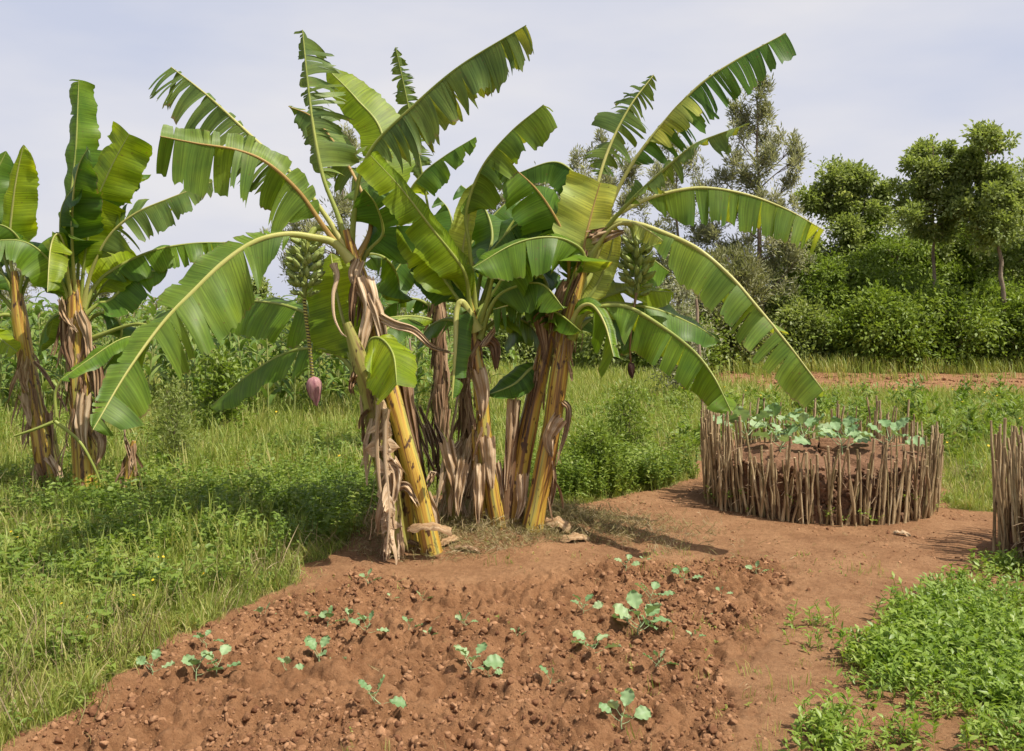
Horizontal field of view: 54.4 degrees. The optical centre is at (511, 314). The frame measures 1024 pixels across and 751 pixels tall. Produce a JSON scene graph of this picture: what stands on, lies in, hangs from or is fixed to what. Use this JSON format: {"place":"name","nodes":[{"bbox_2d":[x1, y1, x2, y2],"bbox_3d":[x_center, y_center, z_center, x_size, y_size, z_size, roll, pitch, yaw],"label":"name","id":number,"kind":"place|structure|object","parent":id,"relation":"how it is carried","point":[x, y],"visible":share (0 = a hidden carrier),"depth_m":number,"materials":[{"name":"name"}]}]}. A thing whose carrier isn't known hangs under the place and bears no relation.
{"place":"outdoors","nodes":[
{"label":"outdoors","id":0,"kind":"place"},
{"bbox_2d":[0,320,1023,750],"bbox_3d":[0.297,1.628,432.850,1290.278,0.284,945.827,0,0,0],"label":"ground","id":1,"kind":"structure","parent":0,"point":[484,590],"depth_m":5.04,"materials":[{"name":"soil"}]},
{"bbox_2d":[0,301,13,409],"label":"maize plant","id":2,"kind":"object","parent":1,"relation":"on","point":[3,362],"visible":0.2,"depth_m":16.63,"materials":[{"name":"green plant"}]},
{"bbox_2d":[0,306,19,409],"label":"maize plant","id":3,"kind":"object","parent":1,"relation":"on","point":[4,366],"visible":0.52,"depth_m":15.29,"materials":[{"name":"green plant"}]},
{"bbox_2d":[0,263,42,352],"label":"feathery tree","id":4,"kind":"object","parent":1,"relation":"on","point":[5,293],"visible":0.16,"depth_m":35.90,"materials":[{"name":"green plant"}]},
{"bbox_2d":[4,304,59,405],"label":"maize plant","id":5,"kind":"object","parent":1,"relation":"on","point":[36,316],"visible":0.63,"depth_m":15.10,"materials":[{"name":"green plant"}]},
{"bbox_2d":[0,145,67,493],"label":"banana plant","id":6,"kind":"object","parent":1,"relation":"on","point":[19,183],"visible":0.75,"depth_m":9.11,"materials":[{"name":"green plant"}]},
{"bbox_2d":[28,291,105,408],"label":"maize plant","id":7,"kind":"object","parent":1,"relation":"on","point":[64,364],"visible":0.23,"depth_m":15.45,"materials":[{"name":"green plant"}]},
{"bbox_2d":[0,79,224,496],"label":"banana plant","id":8,"kind":"object","parent":1,"relation":"on","point":[102,186],"visible":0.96,"depth_m":8.66,"materials":[{"name":"green plant"}]},
{"bbox_2d":[114,430,145,490],"bbox_3d":[-3.332,1.323,8.681,0.239,0.706,0.281,0,0,25],"label":"banana sucker","id":9,"kind":"object","parent":1,"relation":"on","point":[128,464],"visible":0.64,"depth_m":8.63,"materials":[{"name":"brown plant"}]},
{"bbox_2d":[131,293,166,395],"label":"maize plant","id":10,"kind":"object","parent":1,"relation":"on","point":[152,314],"visible":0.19,"depth_m":18.22,"materials":[{"name":"green plant"}]},
{"bbox_2d":[139,300,165,392],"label":"maize plant","id":11,"kind":"object","parent":1,"relation":"on","point":[155,368],"visible":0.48,"depth_m":16.52,"materials":[{"name":"green plant"}]},
{"bbox_2d":[136,649,174,674],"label":"kale seedling","id":12,"kind":"object","parent":1,"relation":"on","point":[156,653],"visible":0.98,"depth_m":4.60,"materials":[{"name":"green plant"}]},
{"bbox_2d":[139,370,211,465],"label":"wispy shrub","id":13,"kind":"object","parent":1,"relation":"on","point":[177,415],"visible":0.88,"depth_m":10.55,"materials":[{"name":"green plant"}]},
{"bbox_2d":[166,326,199,412],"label":"maize plant","id":14,"kind":"object","parent":1,"relation":"on","point":[196,352],"visible":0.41,"depth_m":15.40,"materials":[{"name":"green plant"}]},
{"bbox_2d":[181,654,222,680],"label":"kale seedling","id":15,"kind":"object","parent":1,"relation":"on","point":[188,659],"visible":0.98,"depth_m":4.60,"materials":[{"name":"green plant"}]},
{"bbox_2d":[0,445,438,597],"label":"leafy undergrowth","id":16,"kind":"object","parent":1,"relation":"on","point":[352,497],"visible":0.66,"depth_m":7.49,"materials":[{"name":"green plant"}]},
{"bbox_2d":[201,644,240,673],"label":"kale seedling","id":17,"kind":"object","parent":1,"relation":"on","point":[225,649],"visible":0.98,"depth_m":4.67,"materials":[{"name":"green plant"}]},
{"bbox_2d":[190,339,259,432],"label":"leafy shrub","id":18,"kind":"object","parent":1,"relation":"on","point":[223,380],"visible":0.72,"depth_m":13.45,"materials":[{"name":"green plant"}]},
{"bbox_2d":[192,329,259,403],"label":"maize plant","id":19,"kind":"object","parent":1,"relation":"on","point":[230,337],"visible":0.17,"depth_m":15.33,"materials":[{"name":"green plant"}]},
{"bbox_2d":[226,334,258,412],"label":"maize plant","id":20,"kind":"object","parent":1,"relation":"on","point":[240,346],"visible":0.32,"depth_m":15.33,"materials":[{"name":"green plant"}]},
{"bbox_2d":[235,298,280,411],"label":"maize plant","id":21,"kind":"object","parent":1,"relation":"on","point":[254,346],"visible":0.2,"depth_m":15.86,"materials":[{"name":"green plant"}]},
{"bbox_2d":[230,327,293,417],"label":"maize plant","id":22,"kind":"object","parent":1,"relation":"on","point":[270,397],"visible":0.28,"depth_m":15.13,"materials":[{"name":"green plant"}]},
{"bbox_2d":[250,275,273,298],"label":"distant tree","id":23,"kind":"object","parent":1,"relation":"on","point":[264,290],"visible":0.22,"depth_m":59.75,"materials":[{"name":"green plant"}]},
{"bbox_2d":[271,297,322,406],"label":"maize plant","id":24,"kind":"object","parent":1,"relation":"on","point":[286,382],"visible":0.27,"depth_m":16.06,"materials":[{"name":"green plant"}]},
{"bbox_2d":[268,314,328,413],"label":"maize plant","id":25,"kind":"object","parent":1,"relation":"on","point":[295,389],"visible":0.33,"depth_m":15.18,"materials":[{"name":"green plant"}]},
{"bbox_2d":[90,25,533,555],"bbox_3d":[-1.310,-0.170,6.841,2.702,3.728,1.499,0,0,-11],"label":"banana plant","id":26,"kind":"object","parent":1,"relation":"on","point":[215,288],"visible":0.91,"depth_m":6.74,"materials":[{"name":"green plant"}]},
{"bbox_2d":[283,322,345,413],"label":"maize plant","id":27,"kind":"object","parent":1,"relation":"on","point":[323,376],"visible":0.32,"depth_m":15.26,"materials":[{"name":"green plant"}]},
{"bbox_2d":[204,253,435,564],"bbox_3d":[-1.369,0.610,7.195,2.473,2.110,0.830,0,0,40],"label":"banana plant","id":28,"kind":"object","parent":1,"relation":"on","point":[381,367],"visible":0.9,"depth_m":6.83,"materials":[{"name":"green plant"}]},
{"bbox_2d":[260,121,380,358],"bbox_3d":[-5.990,-2.370,32.108,4.564,8.155,2.649,0,0,0],"label":"feathery tree","id":29,"kind":"object","parent":1,"relation":"on","point":[345,206],"visible":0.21,"depth_m":31.82,"materials":[{"name":"green plant"}]},
{"bbox_2d":[304,635,346,661],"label":"kale seedling","id":30,"kind":"object","parent":1,"relation":"on","point":[310,642],"visible":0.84,"depth_m":4.86,"materials":[{"name":"green plant"}]},
{"bbox_2d":[324,357,348,411],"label":"maize plant","id":31,"kind":"object","parent":1,"relation":"on","point":[339,383],"visible":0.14,"depth_m":16.14,"materials":[{"name":"green plant"}]},
{"bbox_2d":[321,353,358,414],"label":"maize plant","id":32,"kind":"object","parent":1,"relation":"on","point":[345,380],"visible":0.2,"depth_m":15.14,"materials":[{"name":"green plant"}]},
{"bbox_2d":[5,298,699,340],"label":"distant thicket","id":33,"kind":"object","parent":1,"relation":"on","point":[450,305],"visible":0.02,"depth_m":64.56,"materials":[{"name":"green plant"}]},
{"bbox_2d":[357,674,406,708],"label":"kale seedling","id":34,"kind":"object","parent":1,"relation":"on","point":[398,701],"visible":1,"depth_m":4.20,"materials":[{"name":"green plant"}]},
{"bbox_2d":[22,556,791,750],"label":"soil clods","id":35,"kind":"object","parent":1,"relation":"on","point":[469,742],"visible":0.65,"depth_m":4.54,"materials":[{"name":"soil"}]},
{"bbox_2d":[404,337,431,408],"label":"maize plant","id":36,"kind":"object","parent":1,"relation":"on","point":[421,373],"visible":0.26,"depth_m":15.91,"materials":[{"name":"green plant"}]},
{"bbox_2d":[365,47,519,447],"bbox_3d":[-0.723,-0.580,10.998,1.910,4.638,0.962,0,0,0],"label":"banana plant","id":37,"kind":"object","parent":1,"relation":"on","point":[433,178],"visible":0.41,"depth_m":10.87,"materials":[{"name":"green plant"}]},
{"bbox_2d":[415,369,475,502],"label":"banana plant","id":38,"kind":"object","parent":1,"relation":"on","point":[465,421],"visible":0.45,"depth_m":7.82,"materials":[{"name":"brown plant"}]},
{"bbox_2d":[436,438,470,523],"bbox_3d":[-0.429,1.204,7.216,0.273,0.638,0.338,0,0,0],"label":"banana sucker","id":39,"kind":"object","parent":1,"relation":"on","point":[454,472],"visible":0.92,"depth_m":7.17,"materials":[{"name":"plant"}]},
{"bbox_2d":[356,104,566,528],"bbox_3d":[-0.305,0.071,7.165,1.454,3.000,1.195,0,0,0],"label":"banana plant","id":40,"kind":"object","parent":1,"relation":"on","point":[440,259],"visible":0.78,"depth_m":7.00,"materials":[{"name":"green plant"}]},
{"bbox_2d":[407,522,451,535],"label":"dried leaf","id":41,"kind":"object","parent":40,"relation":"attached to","point":[431,526],"visible":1,"depth_m":6.58,"materials":[{"name":"plant"}]},
{"bbox_2d":[463,425,488,523],"bbox_3d":[-0.254,1.167,7.230,0.200,0.737,0.250,0,0,0],"label":"banana sucker","id":42,"kind":"object","parent":1,"relation":"on","point":[470,440],"visible":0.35,"depth_m":7.19,"materials":[{"name":"plant"}]},
{"bbox_2d":[453,642,504,671],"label":"kale seedling","id":43,"kind":"object","parent":1,"relation":"on","point":[494,661],"visible":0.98,"depth_m":4.61,"materials":[{"name":"green plant"}]},
{"bbox_2d":[447,303,535,366],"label":"shrub","id":44,"kind":"object","parent":1,"relation":"on","point":[523,356],"visible":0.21,"depth_m":29.00,"materials":[{"name":"green plant"}]},
{"bbox_2d":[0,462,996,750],"bbox_3d":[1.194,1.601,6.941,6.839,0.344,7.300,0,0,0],"label":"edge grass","id":45,"kind":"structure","parent":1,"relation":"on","point":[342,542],"depth_m":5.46,"materials":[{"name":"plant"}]},
{"bbox_2d":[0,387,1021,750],"bbox_3d":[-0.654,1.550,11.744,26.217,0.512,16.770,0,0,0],"label":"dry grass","id":46,"kind":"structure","parent":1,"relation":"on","point":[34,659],"depth_m":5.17,"materials":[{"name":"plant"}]},
{"bbox_2d":[501,398,520,526],"bbox_3d":[-0.021,1.051,7.167,0.174,0.952,0.128,0,0,0],"label":"banana sucker","id":47,"kind":"object","parent":1,"relation":"on","point":[512,428],"visible":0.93,"depth_m":7.14,"materials":[{"name":"plant"}]},
{"bbox_2d":[0,350,1023,750],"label":"short grass","id":48,"kind":"structure","parent":1,"relation":"on","point":[588,388],"depth_m":10.72,"materials":[{"name":"plant"}]},
{"bbox_2d":[0,380,1023,730],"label":"leafy weeds","id":49,"kind":"object","parent":1,"relation":"on","point":[96,534],"visible":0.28,"depth_m":6.83,"materials":[{"name":"green plant"}]},
{"bbox_2d":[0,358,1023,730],"bbox_3d":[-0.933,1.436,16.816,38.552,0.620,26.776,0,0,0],"label":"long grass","id":50,"kind":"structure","parent":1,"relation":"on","point":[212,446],"depth_m":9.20,"materials":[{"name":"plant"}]},
{"bbox_2d":[64,502,982,750],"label":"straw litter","id":51,"kind":"object","parent":1,"relation":"on","point":[633,644],"visible":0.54,"depth_m":6.28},
{"bbox_2d":[472,162,614,525],"bbox_3d":[0.288,0.215,7.183,1.123,2.671,1.077,0,0,0],"label":"banana plant","id":52,"kind":"object","parent":1,"relation":"on","point":[533,215],"visible":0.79,"depth_m":7.06,"materials":[{"name":"green plant"}]},
{"bbox_2d":[544,516,570,533],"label":"dried leaf","id":53,"kind":"object","parent":1,"relation":"on","point":[563,523],"visible":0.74,"depth_m":7.08,"materials":[{"name":"plant"}]},
{"bbox_2d":[340,493,776,566],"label":"grass mulch","id":54,"kind":"object","parent":1,"relation":"on","point":[570,512],"depth_m":7.12,"materials":[{"name":"plant"}]},
{"bbox_2d":[558,532,588,542],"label":"dried leaf","id":55,"kind":"object","parent":1,"relation":"on","point":[574,536],"visible":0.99,"depth_m":6.95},
{"bbox_2d":[571,630,620,652],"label":"kale seedling","id":56,"kind":"object","parent":1,"relation":"on","point":[578,634],"visible":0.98,"depth_m":4.87,"materials":[{"name":"green plant"}]},
{"bbox_2d":[499,431,701,500],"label":"shady weeds","id":57,"kind":"object","parent":1,"relation":"on","point":[657,464],"visible":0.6,"depth_m":9.23,"materials":[{"name":"green plant"}]},
{"bbox_2d":[556,398,648,496],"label":"wispy shrub","id":58,"kind":"object","parent":1,"relation":"on","point":[602,442],"visible":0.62,"depth_m":9.12,"materials":[{"name":"green plant"}]},
{"bbox_2d":[554,128,652,280],"bbox_3d":[2.405,-2.035,30.147,3.759,7.472,2.134,0,0,-14],"label":"feathery tree","id":59,"kind":"object","parent":1,"relation":"on","point":[574,159],"visible":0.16,"depth_m":29.98,"materials":[{"name":"green plant"}]},
{"bbox_2d":[274,519,932,750],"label":"sprouts","id":60,"kind":"object","parent":1,"relation":"on","point":[726,707],"visible":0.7,"depth_m":4.78,"materials":[{"name":"green plant"}]},
{"bbox_2d":[570,300,675,371],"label":"shrub","id":61,"kind":"object","parent":1,"relation":"on","point":[588,354],"visible":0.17,"depth_m":27.26,"materials":[{"name":"green plant"}]},
{"bbox_2d":[599,688,650,728],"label":"kale seedling","id":62,"kind":"object","parent":1,"relation":"on","point":[627,697],"visible":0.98,"depth_m":4.09,"materials":[{"name":"green plant"}]},
{"bbox_2d":[580,367,673,455],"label":"wispy shrub","id":63,"kind":"object","parent":1,"relation":"on","point":[631,438],"visible":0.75,"depth_m":10.75,"materials":[{"name":"green plant"}]},
{"bbox_2d":[612,590,672,634],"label":"kale seedling","id":64,"kind":"object","parent":1,"relation":"on","point":[633,599],"visible":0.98,"depth_m":5.24,"materials":[{"name":"green plant"}]},
{"bbox_2d":[635,581,674,603],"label":"kale seedling","id":65,"kind":"object","parent":1,"relation":"on","point":[655,585],"visible":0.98,"depth_m":5.76,"materials":[{"name":"green plant"}]},
{"bbox_2d":[520,33,824,532],"bbox_3d":[1.080,-0.160,7.049,2.275,3.530,1.130,0,0,11],"label":"banana plant","id":66,"kind":"object","parent":1,"relation":"on","point":[652,327],"visible":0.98,"depth_m":7.05,"materials":[{"name":"green plant"}]},
{"bbox_2d":[614,304,739,373],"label":"shrub","id":67,"kind":"object","parent":1,"relation":"on","point":[713,354],"visible":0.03,"depth_m":26.50,"materials":[{"name":"green plant"}]},
{"bbox_2d":[638,130,725,313],"bbox_3d":[5.344,-2.133,30.961,2.922,7.670,3.016,0,0,29],"label":"feathery tree","id":68,"kind":"object","parent":1,"relation":"on","point":[657,166],"visible":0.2,"depth_m":30.72,"materials":[{"name":"green plant"}]},
{"bbox_2d":[642,274,733,393],"bbox_3d":[3.229,0.387,18.958,1.963,2.627,1.614,0,0,0],"label":"young eucalyptus","id":69,"kind":"object","parent":1,"relation":"on","point":[686,309],"visible":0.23,"depth_m":18.90,"materials":[{"name":"green plant"}]},
{"bbox_2d":[669,239,786,369],"bbox_3d":[6.291,-0.209,27.950,3.809,3.855,3.114,0,0,0],"label":"feathery tree","id":70,"kind":"object","parent":1,"relation":"on","point":[742,271],"visible":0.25,"depth_m":27.52,"materials":[{"name":"green plant"}]},
{"bbox_2d":[683,300,800,373],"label":"shrub","id":71,"kind":"object","parent":1,"relation":"on","point":[730,353],"visible":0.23,"depth_m":27.17,"materials":[{"name":"green plant"}]},
{"bbox_2d":[689,72,819,311],"bbox_3d":[7.233,-2.837,30.151,3.970,9.078,2.789,0,0,0],"label":"feathery tree","id":72,"kind":"object","parent":1,"relation":"on","point":[765,158],"visible":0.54,"depth_m":29.78,"materials":[{"name":"green plant"}]},
{"bbox_2d":[754,292,789,324],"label":"shrub","id":73,"kind":"object","parent":1,"relation":"on","point":[775,306],"visible":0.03,"depth_m":30.50,"materials":[{"name":"green plant"}]},
{"bbox_2d":[756,229,831,306],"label":"belt tree","id":74,"kind":"object","parent":1,"relation":"on","point":[820,244],"visible":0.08,"depth_m":31.96,"materials":[{"name":"green plant"}]},
{"bbox_2d":[765,284,847,369],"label":"shrub","id":75,"kind":"object","parent":1,"relation":"on","point":[798,338],"visible":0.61,"depth_m":28.45,"materials":[{"name":"green plant"}]},
{"bbox_2d":[699,393,943,526],"bbox_3d":[2.724,1.212,8.807,2.132,1.014,2.117,0,0,0],"label":"stick walled bed","id":76,"kind":"object","parent":1,"relation":"on","point":[825,481],"visible":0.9,"depth_m":8.09,"materials":[{"name":"brown wood"}]},
{"bbox_2d":[713,406,785,445],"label":"kale plant","id":77,"kind":"object","parent":76,"relation":"on","point":[743,413],"visible":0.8,"depth_m":8.82,"materials":[{"name":"green plant"}]},
{"bbox_2d":[747,402,807,440],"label":"kale plant","id":78,"kind":"object","parent":76,"relation":"on","point":[775,407],"visible":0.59,"depth_m":9.20,"materials":[{"name":"green plant"}]},
{"bbox_2d":[752,422,810,451],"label":"kale plant","id":79,"kind":"object","parent":76,"relation":"on","point":[789,432],"visible":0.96,"depth_m":8.47,"materials":[{"name":"green plant"}]},
{"bbox_2d":[776,412,841,438],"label":"kale plant","id":80,"kind":"object","parent":76,"relation":"on","point":[806,419],"visible":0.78,"depth_m":8.89,"materials":[{"name":"green plant"}]},
{"bbox_2d":[818,415,868,437],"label":"kale plant","id":81,"kind":"object","parent":76,"relation":"on","point":[848,420],"visible":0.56,"depth_m":9.11,"materials":[{"name":"green plant"}]},
{"bbox_2d":[818,421,870,454],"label":"kale plant","id":82,"kind":"object","parent":76,"relation":"on","point":[852,431],"visible":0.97,"depth_m":8.54,"materials":[{"name":"green plant"}]},
{"bbox_2d":[859,417,927,446],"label":"kale plant","id":83,"kind":"object","parent":76,"relation":"on","point":[897,424],"visible":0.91,"depth_m":8.53,"materials":[{"name":"green plant"}]},
{"bbox_2d":[780,250,889,315],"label":"shrub","id":84,"kind":"object","parent":1,"relation":"on","point":[837,274],"visible":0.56,"depth_m":29.48,"materials":[{"name":"green plant"}]},
{"bbox_2d":[807,272,865,342],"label":"shrub","id":85,"kind":"object","parent":1,"relation":"on","point":[834,301],"visible":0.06,"depth_m":29.33,"materials":[{"name":"green plant"}]},
{"bbox_2d":[664,373,1023,461],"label":"lance leaved weeds","id":86,"kind":"object","parent":1,"relation":"on","point":[1011,407],"visible":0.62,"depth_m":14.26,"materials":[{"name":"green plant"}]},
{"bbox_2d":[792,153,900,246],"bbox_3d":[11.048,-1.855,32.829,3.675,7.115,3.415,0,0,0],"label":"broadleaf tree","id":87,"kind":"object","parent":1,"relation":"on","point":[849,183],"visible":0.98,"depth_m":32.60,"materials":[{"name":"green plant"}]},
{"bbox_2d":[816,222,876,289],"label":"belt tree","id":88,"kind":"object","parent":1,"relation":"on","point":[854,242],"visible":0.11,"depth_m":31.89,"materials":[{"name":"green plant"}]},
{"bbox_2d":[716,369,1023,390],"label":"soil clods","id":89,"kind":"object","parent":1,"relation":"on","point":[904,377],"visible":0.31,"depth_m":23.85,"materials":[{"name":"soil"}]},
{"bbox_2d":[717,348,1023,384],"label":"hedge foot grass","id":90,"kind":"structure","parent":1,"relation":"on","point":[833,365],"depth_m":26.34,"materials":[{"name":"plant"}]},
{"bbox_2d":[805,269,949,373],"bbox_3d":[10.255,0.352,27.459,4.162,3.327,4.055,0,0,0],"label":"shrub","id":91,"kind":"object","parent":1,"relation":"on","point":[880,325],"visible":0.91,"depth_m":26.94,"materials":[{"name":"green plant"}]},
{"bbox_2d":[848,210,913,291],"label":"belt tree","id":92,"kind":"object","parent":1,"relation":"on","point":[873,234],"visible":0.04,"depth_m":32.24,"materials":[{"name":"green plant"}]},
{"bbox_2d":[833,232,968,301],"bbox_3d":[12.028,-0.503,30.877,3.990,4.407,5.090,0,0,27],"label":"shrub","id":93,"kind":"object","parent":1,"relation":"on","point":[879,254],"visible":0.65,"depth_m":30.62,"materials":[{"name":"green plant"}]},
{"bbox_2d":[779,541,1023,750],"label":"leafy crop","id":94,"kind":"object","parent":1,"relation":"on","point":[982,636],"visible":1,"depth_m":4.56,"materials":[{"name":"green plant"}]},
{"bbox_2d":[879,133,970,288],"bbox_3d":[12.069,-1.842,28.898,2.640,7.088,2.720,0,0,0],"label":"broadleaf tree","id":95,"kind":"object","parent":1,"relation":"on","point":[927,162],"visible":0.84,"depth_m":28.64,"materials":[{"name":"green plant"}]},
{"bbox_2d":[897,230,966,286],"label":"belt tree","id":96,"kind":"object","parent":1,"relation":"on","point":[946,252],"visible":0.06,"depth_m":31.63,"materials":[{"name":"green plant"}]},
{"bbox_2d":[898,273,1022,372],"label":"shrub","id":97,"kind":"object","parent":1,"relation":"on","point":[951,336],"visible":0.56,"depth_m":27.23,"materials":[{"name":"green plant"}]},
{"bbox_2d":[924,221,996,297],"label":"belt tree","id":98,"kind":"object","parent":1,"relation":"on","point":[972,273],"visible":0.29,"depth_m":31.82,"materials":[{"name":"green plant"}]},
{"bbox_2d":[904,223,1023,312],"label":"shrub","id":99,"kind":"object","parent":1,"relation":"on","point":[977,261],"visible":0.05,"depth_m":32.00,"materials":[{"name":"green plant"}]},
{"bbox_2d":[919,119,1023,361],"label":"broadleaf tree","id":100,"kind":"object","parent":1,"relation":"on","point":[991,208],"visible":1,"depth_m":27.50,"materials":[{"name":"green plant"}]},
{"bbox_2d":[955,266,1023,365],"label":"shrub","id":101,"kind":"object","parent":1,"relation":"on","point":[986,289],"visible":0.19,"depth_m":28.40,"materials":[{"name":"green plant"}]},
{"bbox_2d":[962,280,1023,372],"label":"shrub","id":102,"kind":"object","parent":1,"relation":"on","point":[1018,313],"visible":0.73,"depth_m":27.30,"materials":[{"name":"green plant"}]},
{"bbox_2d":[976,241,1021,289],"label":"belt tree","id":103,"kind":"object","parent":1,"relation":"on","point":[994,259],"visible":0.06,"depth_m":32.18,"materials":[{"name":"green plant"}]},
{"bbox_2d":[979,156,1023,298],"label":"broadleaf tree","id":104,"kind":"object","parent":1,"relation":"on","point":[1013,257],"visible":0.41,"depth_m":29.89,"materials":[{"name":"green plant"}]},
{"bbox_2d":[990,418,1023,566],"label":"stick walled bed","id":105,"kind":"object","parent":1,"relation":"on","point":[1008,501],"visible":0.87,"depth_m":6.75,"materials":[{"name":"brown wood"}]},
{"bbox_2d":[0,0,1023,316],"label":"sky","id":106,"kind":"structure","parent":0,"point":[865,80],"materials":[{"name":"white"}]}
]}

